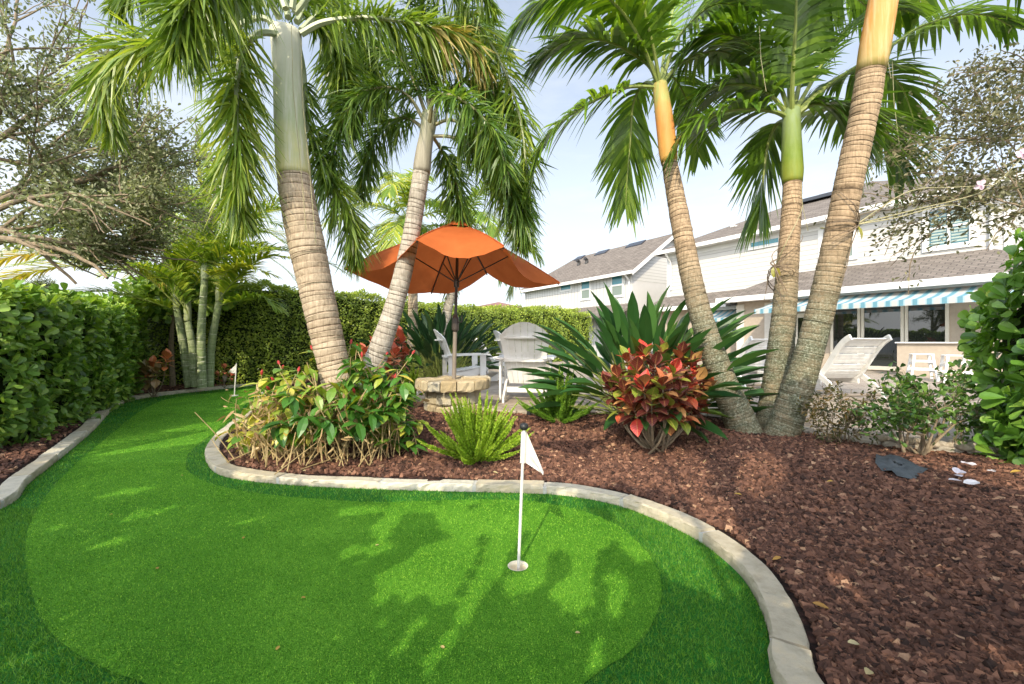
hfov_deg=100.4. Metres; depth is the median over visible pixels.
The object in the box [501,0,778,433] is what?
palm tree
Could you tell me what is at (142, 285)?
shrub
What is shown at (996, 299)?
hedge
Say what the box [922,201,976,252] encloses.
window
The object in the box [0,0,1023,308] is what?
sky
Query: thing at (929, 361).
bar stool
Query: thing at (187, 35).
foxtail palm
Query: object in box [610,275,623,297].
window
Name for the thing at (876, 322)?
sliding door
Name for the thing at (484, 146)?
foxtail palm
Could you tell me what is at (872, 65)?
palm tree
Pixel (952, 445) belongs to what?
river stone
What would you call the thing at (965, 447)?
river stone
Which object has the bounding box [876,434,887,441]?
river stone
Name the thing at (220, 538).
green turf nap
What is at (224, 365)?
croton
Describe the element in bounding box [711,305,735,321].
awning
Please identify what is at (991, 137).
tree
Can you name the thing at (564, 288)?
window
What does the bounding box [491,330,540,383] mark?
adirondack chair
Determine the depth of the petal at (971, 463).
3.18 m
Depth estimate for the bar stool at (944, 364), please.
9.55 m
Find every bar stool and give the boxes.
[906,353,937,379]
[936,355,972,382]
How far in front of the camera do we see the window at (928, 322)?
12.50 m
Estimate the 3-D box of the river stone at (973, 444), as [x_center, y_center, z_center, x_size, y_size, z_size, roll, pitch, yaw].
[3.941,0.886,3.623,0.127,0.077,0.096,0,0,23]
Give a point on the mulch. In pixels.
(918, 578)
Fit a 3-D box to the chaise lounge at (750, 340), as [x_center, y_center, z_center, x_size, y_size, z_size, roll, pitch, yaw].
[4.722,0.401,8.898,0.798,1.030,1.962,0,0,-4]
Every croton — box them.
[134,348,175,397]
[214,363,234,387]
[358,326,410,394]
[601,336,717,453]
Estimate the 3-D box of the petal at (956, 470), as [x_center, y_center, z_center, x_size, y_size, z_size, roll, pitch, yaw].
[3.082,0.897,2.949,0.142,0.034,0.068,0,0,-35]
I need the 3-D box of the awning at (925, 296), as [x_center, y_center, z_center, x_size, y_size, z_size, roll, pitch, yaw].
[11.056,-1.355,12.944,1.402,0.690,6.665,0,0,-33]
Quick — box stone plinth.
[415,375,490,413]
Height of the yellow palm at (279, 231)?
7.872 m
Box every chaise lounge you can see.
[737,336,767,389]
[757,334,892,399]
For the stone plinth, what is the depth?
5.65 m
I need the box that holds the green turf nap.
[24,387,661,683]
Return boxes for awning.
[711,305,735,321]
[754,282,1023,313]
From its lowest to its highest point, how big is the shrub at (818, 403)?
0.546 m
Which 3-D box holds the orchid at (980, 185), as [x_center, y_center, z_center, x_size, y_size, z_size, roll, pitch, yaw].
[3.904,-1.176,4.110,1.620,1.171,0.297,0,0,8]
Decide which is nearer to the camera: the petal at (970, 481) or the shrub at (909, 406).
the petal at (970, 481)
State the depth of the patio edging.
4.03 m
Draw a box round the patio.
[418,360,997,454]
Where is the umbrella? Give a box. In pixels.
[344,221,560,378]
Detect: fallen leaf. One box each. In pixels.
[813,601,828,608]
[848,639,858,644]
[864,667,873,673]
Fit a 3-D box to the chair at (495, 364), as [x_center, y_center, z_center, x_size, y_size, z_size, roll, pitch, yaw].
[-0.164,0.401,12.303,1.961,1.030,0.798,0,0,-15]
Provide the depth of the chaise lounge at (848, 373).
6.69 m
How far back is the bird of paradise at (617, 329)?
4.98 m
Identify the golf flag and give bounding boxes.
[228,363,237,395]
[517,423,543,569]
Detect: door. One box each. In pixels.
[795,313,804,345]
[830,308,860,363]
[861,306,903,370]
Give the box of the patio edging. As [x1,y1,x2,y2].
[413,395,1023,457]
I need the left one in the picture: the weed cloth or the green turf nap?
the green turf nap
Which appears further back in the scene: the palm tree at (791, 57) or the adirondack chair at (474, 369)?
the adirondack chair at (474, 369)
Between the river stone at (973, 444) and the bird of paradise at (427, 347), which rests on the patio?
the bird of paradise at (427, 347)
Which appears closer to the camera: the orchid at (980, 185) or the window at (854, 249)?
the orchid at (980, 185)
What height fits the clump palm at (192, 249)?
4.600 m
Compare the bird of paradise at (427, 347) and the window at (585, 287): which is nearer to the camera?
the bird of paradise at (427, 347)
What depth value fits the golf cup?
2.41 m
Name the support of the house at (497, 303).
on the ground
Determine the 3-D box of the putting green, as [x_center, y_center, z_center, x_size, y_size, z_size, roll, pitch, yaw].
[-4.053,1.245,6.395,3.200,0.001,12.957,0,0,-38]
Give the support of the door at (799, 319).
in the house at (727, 272)
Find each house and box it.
[480,302,520,307]
[516,234,673,358]
[653,171,1023,371]
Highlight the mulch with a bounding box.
[0,376,1023,683]
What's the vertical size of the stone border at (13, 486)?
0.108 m
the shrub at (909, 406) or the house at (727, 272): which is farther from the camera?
the house at (727, 272)
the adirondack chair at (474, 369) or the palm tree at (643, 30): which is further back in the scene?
the adirondack chair at (474, 369)
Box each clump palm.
[0,179,267,387]
[59,122,355,387]
[61,160,290,386]
[76,234,295,386]
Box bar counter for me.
[895,342,1002,377]
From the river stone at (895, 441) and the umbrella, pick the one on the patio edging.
the river stone at (895, 441)
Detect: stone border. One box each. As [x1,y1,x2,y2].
[0,383,253,508]
[205,392,823,683]
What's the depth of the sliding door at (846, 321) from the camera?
14.19 m
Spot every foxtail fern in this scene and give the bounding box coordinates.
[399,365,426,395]
[416,390,533,465]
[515,362,602,423]
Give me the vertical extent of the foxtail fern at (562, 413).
0.731 m
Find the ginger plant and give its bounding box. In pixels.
[195,339,428,474]
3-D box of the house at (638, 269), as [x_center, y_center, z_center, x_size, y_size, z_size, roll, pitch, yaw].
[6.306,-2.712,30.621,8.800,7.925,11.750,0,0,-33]
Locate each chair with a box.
[433,329,489,375]
[473,338,522,365]
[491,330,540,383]
[496,322,555,402]
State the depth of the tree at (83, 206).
5.26 m
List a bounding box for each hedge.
[0,278,150,450]
[133,279,593,385]
[957,228,1023,464]
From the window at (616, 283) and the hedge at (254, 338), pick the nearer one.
the hedge at (254, 338)
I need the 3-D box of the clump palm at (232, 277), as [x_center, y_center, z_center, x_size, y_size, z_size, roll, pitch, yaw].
[-7.077,-1.566,10.615,4.901,5.339,4.686,0,0,20]
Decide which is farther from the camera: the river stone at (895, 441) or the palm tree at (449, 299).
the palm tree at (449, 299)
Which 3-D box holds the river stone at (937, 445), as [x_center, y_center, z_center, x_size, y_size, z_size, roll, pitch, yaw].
[3.656,0.886,3.723,0.089,0.076,0.158,0,0,0]
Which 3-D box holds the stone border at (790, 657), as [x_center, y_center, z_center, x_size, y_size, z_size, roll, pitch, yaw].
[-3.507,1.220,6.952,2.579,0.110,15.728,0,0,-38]
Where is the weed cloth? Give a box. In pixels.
[875,454,927,478]
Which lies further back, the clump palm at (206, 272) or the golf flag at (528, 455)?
the clump palm at (206, 272)
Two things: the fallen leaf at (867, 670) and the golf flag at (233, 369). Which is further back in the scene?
the golf flag at (233, 369)
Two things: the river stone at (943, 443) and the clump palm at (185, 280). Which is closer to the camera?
the river stone at (943, 443)
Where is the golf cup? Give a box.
[508,560,527,570]
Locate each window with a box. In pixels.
[560,284,571,291]
[580,281,590,300]
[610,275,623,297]
[748,232,778,250]
[849,229,857,259]
[905,303,948,341]
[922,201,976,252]
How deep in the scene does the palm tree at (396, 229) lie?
10.69 m
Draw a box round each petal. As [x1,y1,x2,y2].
[949,478,979,484]
[952,467,966,476]
[961,461,976,464]
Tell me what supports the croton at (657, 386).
on the mulch
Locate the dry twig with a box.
[301,451,359,469]
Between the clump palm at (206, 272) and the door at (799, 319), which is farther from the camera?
the door at (799, 319)
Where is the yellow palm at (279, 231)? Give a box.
[0,155,297,292]
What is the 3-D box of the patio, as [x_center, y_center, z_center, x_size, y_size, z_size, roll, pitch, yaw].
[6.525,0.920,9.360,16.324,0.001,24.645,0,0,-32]
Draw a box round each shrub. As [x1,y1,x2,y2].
[112,262,240,386]
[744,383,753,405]
[791,378,881,444]
[805,383,836,421]
[838,359,1008,455]
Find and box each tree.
[0,0,252,283]
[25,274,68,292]
[321,168,487,348]
[388,177,544,334]
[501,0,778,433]
[652,0,1023,428]
[675,0,1021,436]
[813,28,1023,293]
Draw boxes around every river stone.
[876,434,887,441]
[891,435,905,443]
[905,437,918,444]
[925,439,940,448]
[938,441,948,446]
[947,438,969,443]
[947,442,956,448]
[956,444,973,451]
[967,442,976,449]
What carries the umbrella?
on the stone plinth
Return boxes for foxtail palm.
[49,0,555,430]
[307,0,547,400]
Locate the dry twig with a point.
(330, 459)
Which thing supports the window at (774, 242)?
in the house at (727, 272)
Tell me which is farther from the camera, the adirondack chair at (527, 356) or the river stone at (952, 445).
the adirondack chair at (527, 356)
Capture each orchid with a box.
[764,205,802,312]
[825,148,1023,279]
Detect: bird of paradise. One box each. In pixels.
[354,303,515,377]
[508,283,807,443]
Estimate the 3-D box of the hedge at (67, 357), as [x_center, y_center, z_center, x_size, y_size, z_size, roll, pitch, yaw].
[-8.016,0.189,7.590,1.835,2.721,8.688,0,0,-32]
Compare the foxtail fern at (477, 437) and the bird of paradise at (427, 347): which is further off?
the bird of paradise at (427, 347)
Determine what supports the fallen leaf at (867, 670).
on the mulch
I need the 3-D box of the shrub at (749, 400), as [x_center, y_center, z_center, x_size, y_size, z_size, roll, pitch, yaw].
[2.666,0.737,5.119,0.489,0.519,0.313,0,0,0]
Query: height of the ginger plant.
1.370 m
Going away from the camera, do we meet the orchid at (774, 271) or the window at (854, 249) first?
the orchid at (774, 271)
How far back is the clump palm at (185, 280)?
10.11 m
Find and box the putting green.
[25,388,661,683]
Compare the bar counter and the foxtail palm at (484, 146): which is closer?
the foxtail palm at (484, 146)

